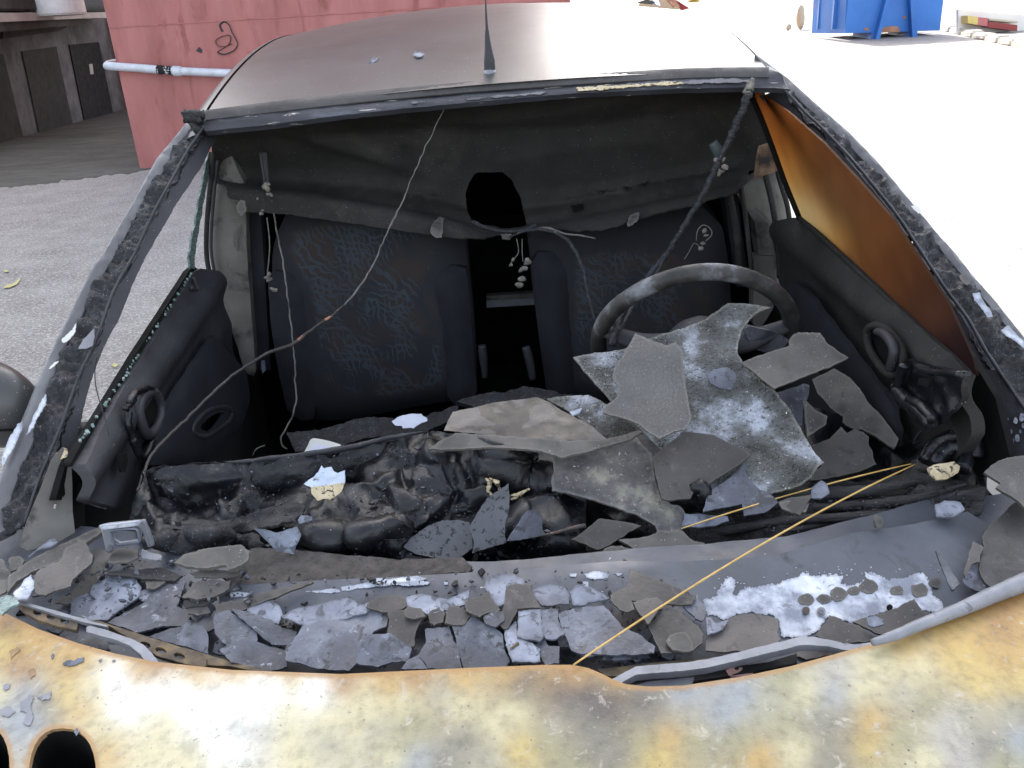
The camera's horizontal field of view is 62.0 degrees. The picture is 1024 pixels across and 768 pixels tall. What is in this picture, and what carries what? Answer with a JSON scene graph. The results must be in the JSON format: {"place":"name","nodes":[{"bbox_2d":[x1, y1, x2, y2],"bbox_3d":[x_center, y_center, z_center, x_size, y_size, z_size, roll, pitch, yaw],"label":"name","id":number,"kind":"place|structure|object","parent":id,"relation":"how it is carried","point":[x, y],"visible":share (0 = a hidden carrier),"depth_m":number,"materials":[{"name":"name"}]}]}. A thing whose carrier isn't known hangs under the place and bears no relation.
{"place":"outdoors","nodes":[
{"label":"outdoors","id":0,"kind":"place"},
{"bbox_2d":[0,0,1023,508],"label":"ground","id":1,"kind":"structure","parent":0,"point":[932,122],"depth_m":8.58,"materials":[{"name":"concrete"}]},
{"bbox_2d":[0,12,126,142],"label":"garage block","id":2,"kind":"structure","parent":1,"relation":"on","point":[54,73],"depth_m":17.90,"materials":[{"name":"paint"}]},
{"bbox_2d":[0,54,22,142],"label":"door","id":3,"kind":"structure","parent":2,"relation":"in","point":[10,127],"depth_m":15.99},
{"bbox_2d":[0,0,36,12],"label":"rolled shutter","id":4,"kind":"object","parent":2,"relation":"on","point":[14,6],"visible":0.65,"depth_m":15.45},
{"bbox_2d":[21,47,72,131],"bbox_3d":[-9.660,-6.137,17.726,0.027,1.606,1.875,-5,23,-3],"label":"door","id":5,"kind":"structure","parent":2,"relation":"in","point":[42,67],"depth_m":17.66,"materials":[{"name":"wood"}]},
{"bbox_2d":[32,0,86,16],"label":"white tank","id":6,"kind":"object","parent":2,"relation":"on","point":[53,8],"visible":0.79,"depth_m":16.06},
{"bbox_2d":[68,42,112,119],"bbox_3d":[-9.866,-7.142,20.004,0.047,1.621,2.007,-5,23,-3],"label":"door","id":7,"kind":"structure","parent":2,"relation":"in","point":[86,58],"depth_m":19.92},
{"bbox_2d":[0,109,150,187],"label":"concrete apron","id":8,"kind":"object","parent":1,"relation":"on","point":[98,146],"visible":0.45,"depth_m":13.41,"materials":[{"name":"concrete"}]},
{"bbox_2d":[103,0,569,167],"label":"red building","id":9,"kind":"structure","parent":1,"relation":"on","point":[172,60],"depth_m":10.71,"materials":[{"name":"paint"}]},
{"bbox_2d":[0,0,1023,767],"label":"burnt car","id":10,"kind":"object","parent":1,"relation":"on","point":[604,124],"visible":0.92,"depth_m":1.44,"materials":[{"name":"metal"}]},
{"bbox_2d":[0,559,9,595],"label":"paint flake","id":11,"kind":"object","parent":10,"relation":"on","point":[4,573],"visible":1,"depth_m":1.19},
{"bbox_2d":[0,595,19,615],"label":"paint flake","id":12,"kind":"object","parent":10,"relation":"on","point":[8,603],"visible":1,"depth_m":1.12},
{"bbox_2d":[13,575,34,600],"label":"paint flake","id":13,"kind":"object","parent":10,"relation":"on","point":[25,590],"visible":1,"depth_m":1.15,"materials":[{"name":"white paint"}]},
{"bbox_2d":[7,527,102,594],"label":"metal beam","id":14,"kind":"structure","parent":10,"relation":"on","point":[32,566],"depth_m":1.21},
{"bbox_2d":[34,540,93,596],"bbox_3d":[-0.621,0.255,1.185,0.065,0.014,0.114,1,23,10],"label":"paint flake","id":15,"kind":"object","parent":14,"relation":"on","point":[70,566],"visible":1,"depth_m":1.18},
{"bbox_2d":[55,549,110,605],"bbox_3d":[-0.608,0.274,1.221,0.047,0.016,0.119,-4,23,0],"label":"paint flake","id":16,"kind":"object","parent":10,"relation":"on","point":[101,557],"visible":0.93,"depth_m":1.21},
{"bbox_2d":[59,630,109,651],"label":"paint flake","id":17,"kind":"object","parent":10,"relation":"on","point":[88,641],"visible":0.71,"depth_m":1.10,"materials":[{"name":"paint"}]},
{"bbox_2d":[70,593,115,622],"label":"paint flake","id":18,"kind":"object","parent":10,"relation":"on","point":[75,607],"visible":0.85,"depth_m":1.16,"materials":[{"name":"paint"}]},
{"bbox_2d":[87,576,141,620],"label":"paint flake","id":19,"kind":"object","parent":10,"relation":"on","point":[101,602],"visible":0.96,"depth_m":1.17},
{"bbox_2d":[107,548,138,564],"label":"paint flake","id":20,"kind":"object","parent":10,"relation":"on","point":[122,556],"visible":1,"depth_m":1.21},
{"bbox_2d":[99,519,154,551],"bbox_3d":[-0.551,0.216,1.215,0.072,0.053,0.017,-4,23,0],"label":"metal bracket","id":21,"kind":"object","parent":10,"relation":"attached to","point":[140,527],"visible":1,"depth_m":1.21,"materials":[{"name":"metal"}]},
{"bbox_2d":[105,567,182,582],"bbox_3d":[-0.515,0.266,1.196,0.111,0.010,0.027,-1,23,7],"label":"charred strip","id":22,"kind":"object","parent":10,"relation":"on","point":[151,574],"visible":1,"depth_m":1.19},
{"bbox_2d":[107,579,203,633],"bbox_3d":[-0.453,0.304,1.125,0.122,0.011,0.105,12,28,33],"label":"paint flake","id":23,"kind":"object","parent":10,"relation":"on","point":[148,614],"visible":0.94,"depth_m":1.12,"materials":[{"name":"paint"}]},
{"bbox_2d":[149,625,208,654],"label":"paint flake","id":24,"kind":"object","parent":10,"relation":"on","point":[195,638],"visible":1,"depth_m":1.06,"materials":[{"name":"paint"}]},
{"bbox_2d":[136,353,266,491],"bbox_3d":[-0.565,0.054,1.555,0.034,0.064,0.455,2,24,13],"label":"wire","id":25,"kind":"object","parent":10,"relation":"attached to","point":[185,420],"visible":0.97,"depth_m":1.54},
{"bbox_2d":[182,579,230,599],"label":"paint flake","id":26,"kind":"object","parent":10,"relation":"on","point":[194,592],"visible":1,"depth_m":1.11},
{"bbox_2d":[174,545,250,571],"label":"paint flake","id":27,"kind":"object","parent":10,"relation":"on","point":[232,557],"visible":1,"depth_m":1.13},
{"bbox_2d":[190,569,241,578],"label":"paint flake","id":28,"kind":"object","parent":10,"relation":"on","point":[212,574],"visible":1,"depth_m":1.13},
{"bbox_2d":[213,610,257,644],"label":"paint flake","id":29,"kind":"object","parent":10,"relation":"on","point":[229,626],"visible":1,"depth_m":1.06,"materials":[{"name":"paint"}]},
{"bbox_2d":[219,635,287,670],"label":"paint flake","id":30,"kind":"object","parent":10,"relation":"on","point":[241,649],"visible":0.98,"depth_m":1.02,"materials":[{"name":"paint"}]},
{"bbox_2d":[231,609,296,645],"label":"paint flake","id":31,"kind":"object","parent":10,"relation":"on","point":[271,633],"visible":1,"depth_m":1.05,"materials":[{"name":"paint"}]},
{"bbox_2d":[215,580,313,612],"bbox_3d":[-0.316,0.274,1.090,0.125,0.017,0.020,-9,24,-12],"label":"splinter","id":32,"kind":"object","parent":10,"relation":"on","point":[241,605],"visible":1,"depth_m":1.09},
{"bbox_2d":[247,601,282,624],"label":"paint flake","id":33,"kind":"object","parent":10,"relation":"on","point":[270,611],"visible":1,"depth_m":1.08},
{"bbox_2d":[254,527,300,553],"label":"paint flake","id":34,"kind":"object","parent":10,"relation":"on","point":[286,541],"visible":1,"depth_m":1.19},
{"bbox_2d":[273,214,296,449],"bbox_3d":[-0.490,-0.125,1.842,0.038,0.421,0.355,-5,23,-4],"label":"cord","id":35,"kind":"object","parent":10,"relation":"hanging from","point":[288,423],"visible":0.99,"depth_m":1.84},
{"bbox_2d":[304,438,340,451],"bbox_3d":[-0.350,0.119,1.584,0.070,0.027,0.035,-1,23,6],"label":"paper scrap","id":36,"kind":"object","parent":10,"relation":"on","point":[315,444],"visible":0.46,"depth_m":1.58,"materials":[{"name":"paper"}]},
{"bbox_2d":[304,466,344,500],"bbox_3d":[-0.284,0.150,1.292,0.063,0.042,0.039,-4,23,0],"label":"foil scrap","id":37,"kind":"object","parent":10,"relation":"on","point":[326,483],"visible":1,"depth_m":1.29,"materials":[{"name":"gold metal"}]},
{"bbox_2d":[285,610,388,671],"bbox_3d":[-0.211,0.310,1.027,0.121,0.023,0.090,-4,23,0],"label":"paint flake","id":38,"kind":"object","parent":10,"relation":"on","point":[333,645],"visible":1,"depth_m":1.02,"materials":[{"name":"paint"}]},
{"bbox_2d":[280,598,367,625],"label":"paint flake","id":39,"kind":"object","parent":38,"relation":"on","point":[345,608],"visible":1,"depth_m":1.06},
{"bbox_2d":[286,406,458,452],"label":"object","id":40,"kind":"object","parent":10,"relation":"on","point":[353,431],"visible":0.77,"depth_m":1.71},
{"bbox_2d":[355,633,411,667],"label":"paint flake","id":41,"kind":"object","parent":10,"relation":"on","point":[377,650],"visible":1,"depth_m":1.00,"materials":[{"name":"paint"}]},
{"bbox_2d":[366,594,406,613],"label":"paint flake","id":42,"kind":"object","parent":10,"relation":"on","point":[385,604],"visible":1,"depth_m":1.06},
{"bbox_2d":[344,109,444,304],"bbox_3d":[-0.248,-0.376,1.809,0.287,0.371,0.011,-19,27,-31],"label":"wire","id":43,"kind":"object","parent":10,"relation":"hanging from","point":[364,279],"visible":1,"depth_m":1.81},
{"bbox_2d":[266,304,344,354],"bbox_3d":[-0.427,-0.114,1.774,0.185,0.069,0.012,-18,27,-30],"label":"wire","id":44,"kind":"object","parent":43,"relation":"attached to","point":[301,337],"visible":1,"depth_m":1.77,"materials":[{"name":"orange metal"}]},
{"bbox_2d":[387,610,425,647],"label":"paint flake","id":45,"kind":"object","parent":10,"relation":"on","point":[401,627],"visible":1,"depth_m":1.03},
{"bbox_2d":[392,414,426,428],"bbox_3d":[-0.199,0.072,1.653,0.069,0.016,0.036,-4,23,0],"label":"paper scrap","id":46,"kind":"object","parent":10,"relation":"on","point":[413,421],"visible":1,"depth_m":1.65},
{"bbox_2d":[400,655,427,670],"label":"paint flake","id":47,"kind":"object","parent":10,"relation":"on","point":[415,663],"visible":0.96,"depth_m":0.99,"materials":[{"name":"paint"}]},
{"bbox_2d":[406,594,445,614],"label":"paint flake","id":48,"kind":"object","parent":10,"relation":"on","point":[426,604],"visible":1,"depth_m":1.06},
{"bbox_2d":[404,520,472,557],"bbox_3d":[-0.107,0.230,1.241,0.100,0.042,0.052,-4,23,0],"label":"charred shard","id":49,"kind":"object","parent":10,"relation":"on","point":[448,539],"visible":0.91,"depth_m":1.24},
{"bbox_2d":[418,626,461,669],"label":"paint flake","id":50,"kind":"object","parent":10,"relation":"on","point":[439,649],"visible":0.95,"depth_m":1.00,"materials":[{"name":"paint"}]},
{"bbox_2d":[440,589,469,611],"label":"paint flake","id":51,"kind":"object","parent":10,"relation":"on","point":[460,599],"visible":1,"depth_m":1.05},
{"bbox_2d":[444,606,469,625],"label":"paint flake","id":52,"kind":"object","parent":10,"relation":"on","point":[457,616],"visible":1,"depth_m":1.03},
{"bbox_2d":[452,616,509,667],"bbox_3d":[-0.037,0.306,1.004,0.056,0.025,0.078,-8,23,-11],"label":"paint flake","id":53,"kind":"object","parent":10,"relation":"on","point":[479,644],"visible":0.92,"depth_m":1.00,"materials":[{"name":"paint"}]},
{"bbox_2d":[465,591,500,618],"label":"paint flake","id":54,"kind":"object","parent":10,"relation":"on","point":[479,607],"visible":1,"depth_m":1.03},
{"bbox_2d":[470,483,509,552],"bbox_3d":[-0.031,0.193,1.228,0.068,0.078,0.051,-8,23,-10],"label":"charred shard","id":55,"kind":"object","parent":10,"relation":"on","point":[487,527],"visible":1,"depth_m":1.23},
{"bbox_2d":[483,611,504,627],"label":"paint flake","id":56,"kind":"object","parent":10,"relation":"on","point":[496,619],"visible":1,"depth_m":1.02,"materials":[{"name":"paint"}]},
{"bbox_2d":[32,442,973,668],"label":"soot crumbs","id":57,"kind":"object","parent":10,"relation":"on","point":[481,572],"visible":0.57,"depth_m":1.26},
{"bbox_2d":[485,573,523,606],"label":"paint flake","id":58,"kind":"object","parent":10,"relation":"on","point":[496,585],"visible":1,"depth_m":1.06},
{"bbox_2d":[500,583,540,629],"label":"paint flake","id":59,"kind":"object","parent":10,"relation":"on","point":[519,596],"visible":1,"depth_m":1.04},
{"bbox_2d":[504,621,539,663],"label":"paint flake","id":60,"kind":"object","parent":10,"relation":"on","point":[523,651],"visible":1,"depth_m":0.98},
{"bbox_2d":[444,397,605,440],"bbox_3d":[0.027,0.056,1.380,0.259,0.033,0.099,1,23,10],"label":"glass sheet","id":61,"kind":"object","parent":10,"relation":"on","point":[535,417],"visible":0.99,"depth_m":1.37,"materials":[{"name":"glass"}]},
{"bbox_2d":[507,509,544,540],"bbox_3d":[0.020,0.203,1.224,0.058,0.035,0.033,-4,23,0],"label":"glass piece","id":62,"kind":"object","parent":10,"relation":"on","point":[529,525],"visible":1,"depth_m":1.22,"materials":[{"name":"glass"}]},
{"bbox_2d":[517,609,543,642],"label":"paint flake","id":63,"kind":"object","parent":10,"relation":"on","point":[530,627],"visible":1,"depth_m":1.01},
{"bbox_2d":[456,386,608,407],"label":"glass crumbs","id":64,"kind":"object","parent":10,"relation":"on","point":[524,392],"visible":0.5,"depth_m":1.76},
{"bbox_2d":[428,430,641,459],"bbox_3d":[0.036,0.094,1.314,0.332,0.024,0.056,-2,23,4],"label":"glass sheet","id":65,"kind":"object","parent":10,"relation":"on","point":[561,449],"visible":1,"depth_m":1.31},
{"bbox_2d":[535,638,559,664],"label":"paint flake","id":66,"kind":"object","parent":10,"relation":"on","point":[549,655],"visible":0.98,"depth_m":0.98,"materials":[{"name":"paint"}]},
{"bbox_2d":[533,584,569,606],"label":"paint flake","id":67,"kind":"object","parent":10,"relation":"on","point":[549,595],"visible":1,"depth_m":1.05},
{"bbox_2d":[509,227,594,319],"bbox_3d":[0.101,-0.253,1.867,0.051,0.168,0.263,-22,29,-36],"label":"burnt cable","id":68,"kind":"object","parent":10,"relation":"hanging from","point":[571,245],"visible":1,"depth_m":1.84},
{"bbox_2d":[540,608,564,640],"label":"paint flake","id":69,"kind":"object","parent":10,"relation":"on","point":[553,630],"visible":1,"depth_m":1.01,"materials":[{"name":"paint"}]},
{"bbox_2d":[570,585,609,606],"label":"paint flake","id":70,"kind":"object","parent":10,"relation":"on","point":[582,596],"visible":1,"depth_m":1.04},
{"bbox_2d":[547,395,642,438],"bbox_3d":[0.136,0.054,1.410,0.066,0.046,0.159,-22,29,-37],"label":"crazed glass sheet","id":71,"kind":"object","parent":10,"relation":"on","point":[597,419],"visible":0.69,"depth_m":1.41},
{"bbox_2d":[570,519,640,550],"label":"charred shard","id":72,"kind":"object","parent":10,"relation":"on","point":[599,534],"visible":1,"depth_m":1.22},
{"bbox_2d":[558,605,654,656],"bbox_3d":[0.110,0.291,1.003,0.108,0.018,0.075,-4,23,0],"label":"paint flake","id":73,"kind":"object","parent":10,"relation":"on","point":[588,629],"visible":0.98,"depth_m":1.00,"materials":[{"name":"paint"}]},
{"bbox_2d":[551,437,684,530],"bbox_3d":[0.171,0.148,1.315,0.218,0.090,0.133,6,25,21],"label":"glass sheet","id":74,"kind":"object","parent":10,"relation":"on","point":[620,477],"visible":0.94,"depth_m":1.30,"materials":[{"name":"glass"}]},
{"bbox_2d":[652,431,750,501],"bbox_3d":[0.277,0.119,1.296,0.153,0.066,0.085,-14,25,-24],"label":"charred shard","id":75,"kind":"object","parent":74,"relation":"on","point":[683,461],"visible":1,"depth_m":1.29,"materials":[{"name":"grey"}]},
{"bbox_2d":[615,611,645,632],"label":"paint flake","id":76,"kind":"object","parent":10,"relation":"on","point":[621,618],"visible":0.44,"depth_m":1.04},
{"bbox_2d":[608,251,666,347],"bbox_3d":[0.244,-0.175,1.664,0.032,0.086,0.371,7,25,24],"label":"burnt cable","id":77,"kind":"object","parent":10,"relation":"on","point":[618,323],"visible":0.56,"depth_m":1.57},
{"bbox_2d":[633,597,662,624],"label":"paint flake","id":78,"kind":"object","parent":10,"relation":"on","point":[643,607],"visible":1,"depth_m":1.02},
{"bbox_2d":[610,568,695,612],"bbox_3d":[0.167,0.259,1.032,0.093,0.017,0.065,11,27,31],"label":"paint flake","id":79,"kind":"object","parent":10,"relation":"on","point":[640,586],"visible":1,"depth_m":1.04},
{"bbox_2d":[618,530,703,548],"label":"paint flake","id":80,"kind":"object","parent":10,"relation":"on","point":[659,538],"visible":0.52,"depth_m":1.21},
{"bbox_2d":[648,610,703,654],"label":"paint flake","id":81,"kind":"object","parent":10,"relation":"on","point":[663,626],"visible":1,"depth_m":1.00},
{"bbox_2d":[666,632,693,652],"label":"paint flake","id":82,"kind":"object","parent":10,"relation":"on","point":[681,642],"visible":1,"depth_m":0.98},
{"bbox_2d":[683,594,705,621],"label":"paint flake","id":83,"kind":"object","parent":10,"relation":"on","point":[696,610],"visible":1,"depth_m":1.02,"materials":[{"name":"paint"}]},
{"bbox_2d":[573,303,824,493],"bbox_3d":[0.284,0.022,1.361,0.360,0.212,0.302,-4,23,0],"label":"crazed glass sheet","id":84,"kind":"object","parent":10,"relation":"on","point":[750,413],"visible":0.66,"depth_m":1.36,"materials":[{"name":"glass"}]},
{"bbox_2d":[603,333,691,439],"bbox_3d":[0.219,0.001,1.310,0.130,0.116,0.141,7,25,23],"label":"charred shard","id":85,"kind":"object","parent":84,"relation":"on","point":[648,378],"visible":1,"depth_m":1.31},
{"bbox_2d":[707,367,735,390],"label":"charred shard","id":86,"kind":"object","parent":84,"relation":"on","point":[724,378],"visible":1,"depth_m":1.35,"materials":[{"name":"stone"}]},
{"bbox_2d":[741,332,847,389],"bbox_3d":[0.453,-0.039,1.373,0.164,0.065,0.068,-9,24,-13],"label":"charred shard","id":87,"kind":"object","parent":84,"relation":"on","point":[803,355],"visible":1,"depth_m":1.37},
{"bbox_2d":[689,479,711,512],"bbox_3d":[0.284,0.166,1.272,0.032,0.054,0.033,-22,29,-37],"label":"melted lump","id":88,"kind":"object","parent":10,"relation":"on","point":[701,489],"visible":0.89,"depth_m":1.26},
{"bbox_2d":[681,514,728,528],"bbox_3d":[0.283,0.202,1.251,0.068,0.013,0.023,0,23,8],"label":"scrap","id":89,"kind":"object","parent":10,"relation":"on","point":[689,519],"visible":0.84,"depth_m":1.25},
{"bbox_2d":[666,89,752,253],"bbox_3d":[0.411,-0.448,1.768,0.206,0.334,0.022,-14,25,-22],"label":"burnt cable","id":90,"kind":"object","parent":10,"relation":"hanging from","point":[738,117],"visible":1,"depth_m":1.77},
{"bbox_2d":[706,617,728,635],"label":"paint flake","id":91,"kind":"object","parent":10,"relation":"on","point":[712,627],"visible":1,"depth_m":1.00,"materials":[{"name":"paint"}]},
{"bbox_2d":[703,462,758,511],"bbox_3d":[0.332,0.156,1.260,0.119,0.043,0.053,-17,27,-30],"label":"charred shard","id":92,"kind":"object","parent":10,"relation":"on","point":[728,492],"visible":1,"depth_m":1.26,"materials":[{"name":"stone"}]},
{"bbox_2d":[706,614,779,653],"bbox_3d":[0.269,0.291,0.996,0.094,0.014,0.053,-4,23,0],"label":"paint flake","id":93,"kind":"object","parent":10,"relation":"on","point":[741,632],"visible":1,"depth_m":0.99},
{"bbox_2d":[573,464,915,664],"bbox_3d":[0.344,0.210,1.125,0.691,0.020,0.002,-19,27,-32],"label":"straw","id":94,"kind":"object","parent":10,"relation":"on","point":[689,588],"visible":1,"depth_m":1.07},
{"bbox_2d":[742,482,777,516],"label":"paint flake","id":95,"kind":"object","parent":10,"relation":"on","point":[767,501],"visible":1,"depth_m":1.25,"materials":[{"name":"paint"}]},
{"bbox_2d":[778,384,808,426],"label":"charred shard","id":96,"kind":"object","parent":10,"relation":"on","point":[792,398],"visible":0.77,"depth_m":1.44,"materials":[{"name":"stone"}]},
{"bbox_2d":[780,495,811,516],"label":"paint flake","id":97,"kind":"object","parent":10,"relation":"on","point":[796,505],"visible":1,"depth_m":1.23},
{"bbox_2d":[681,463,910,528],"bbox_3d":[0.430,0.165,1.268,0.396,0.019,0.002,-10,24,-15],"label":"straw","id":98,"kind":"object","parent":10,"relation":"on","point":[794,493],"visible":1,"depth_m":1.26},
{"bbox_2d":[811,480,828,499],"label":"paint flake","id":99,"kind":"object","parent":10,"relation":"on","point":[819,490],"visible":0.96,"depth_m":1.26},
{"bbox_2d":[809,427,875,480],"bbox_3d":[0.513,0.109,1.353,0.125,0.049,0.074,-8,23,-10],"label":"charred shard","id":100,"kind":"object","parent":10,"relation":"on","point":[840,452],"visible":0.95,"depth_m":1.35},
{"bbox_2d":[802,400,826,437],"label":"charred shard","id":101,"kind":"object","parent":100,"relation":"on","point":[814,420],"visible":1,"depth_m":1.36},
{"bbox_2d":[816,615,874,643],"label":"paint flake","id":102,"kind":"object","parent":10,"relation":"on","point":[834,628],"visible":0.96,"depth_m":1.00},
{"bbox_2d":[812,369,898,449],"bbox_3d":[0.585,0.042,1.459,0.062,0.078,0.183,-9,24,-14],"label":"charred shard","id":103,"kind":"object","parent":10,"relation":"on","point":[839,393],"visible":0.94,"depth_m":1.47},
{"bbox_2d":[852,599,928,634],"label":"paint flake","id":104,"kind":"object","parent":10,"relation":"on","point":[904,613],"visible":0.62,"depth_m":1.02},
{"bbox_2d":[927,462,959,480],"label":"ember flake","id":105,"kind":"object","parent":10,"relation":"on","point":[942,471],"visible":1,"depth_m":1.27,"materials":[{"name":"beige"}]},
{"bbox_2d":[935,551,959,590],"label":"paint flake","id":106,"kind":"object","parent":10,"relation":"on","point":[953,583],"visible":1,"depth_m":1.08,"materials":[{"name":"paint"}]},
{"bbox_2d":[934,500,964,518],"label":"paint flake","id":107,"kind":"object","parent":10,"relation":"on","point":[948,509],"visible":1,"depth_m":1.19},
{"bbox_2d":[963,541,983,578],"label":"paint flake","id":108,"kind":"object","parent":10,"relation":"on","point":[976,549],"visible":1,"depth_m":1.10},
{"bbox_2d":[962,563,987,591],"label":"paint flake","id":109,"kind":"object","parent":10,"relation":"on","point":[972,580],"visible":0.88,"depth_m":1.09,"materials":[{"name":"paint"}]},
{"bbox_2d":[978,502,1023,587],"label":"paint flake","id":110,"kind":"object","parent":10,"relation":"on","point":[1002,553],"visible":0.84,"depth_m":1.12,"materials":[{"name":"paint"}]},
{"bbox_2d":[983,456,1023,508],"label":"paint flake","id":111,"kind":"object","parent":110,"relation":"on","point":[1006,475],"visible":1,"depth_m":1.19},
{"bbox_2d":[636,0,700,9],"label":"rubbish heap","id":112,"kind":"object","parent":1,"relation":"on","point":[671,4],"visible":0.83,"depth_m":24.39,"materials":[{"name":"multicoloured"}]},
{"bbox_2d":[812,0,942,38],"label":"blue skip","id":113,"kind":"object","parent":1,"relation":"on","point":[871,19],"visible":0.93,"depth_m":20.54,"materials":[{"name":"paint"}]},
{"bbox_2d":[940,24,1023,48],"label":"stone kerb","id":114,"kind":"structure","parent":1,"relation":"on","point":[1005,39],"depth_m":18.60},
{"bbox_2d":[956,9,1023,34],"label":"striped barrier","id":115,"kind":"object","parent":1,"relation":"on","point":[988,22],"visible":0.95,"depth_m":20.31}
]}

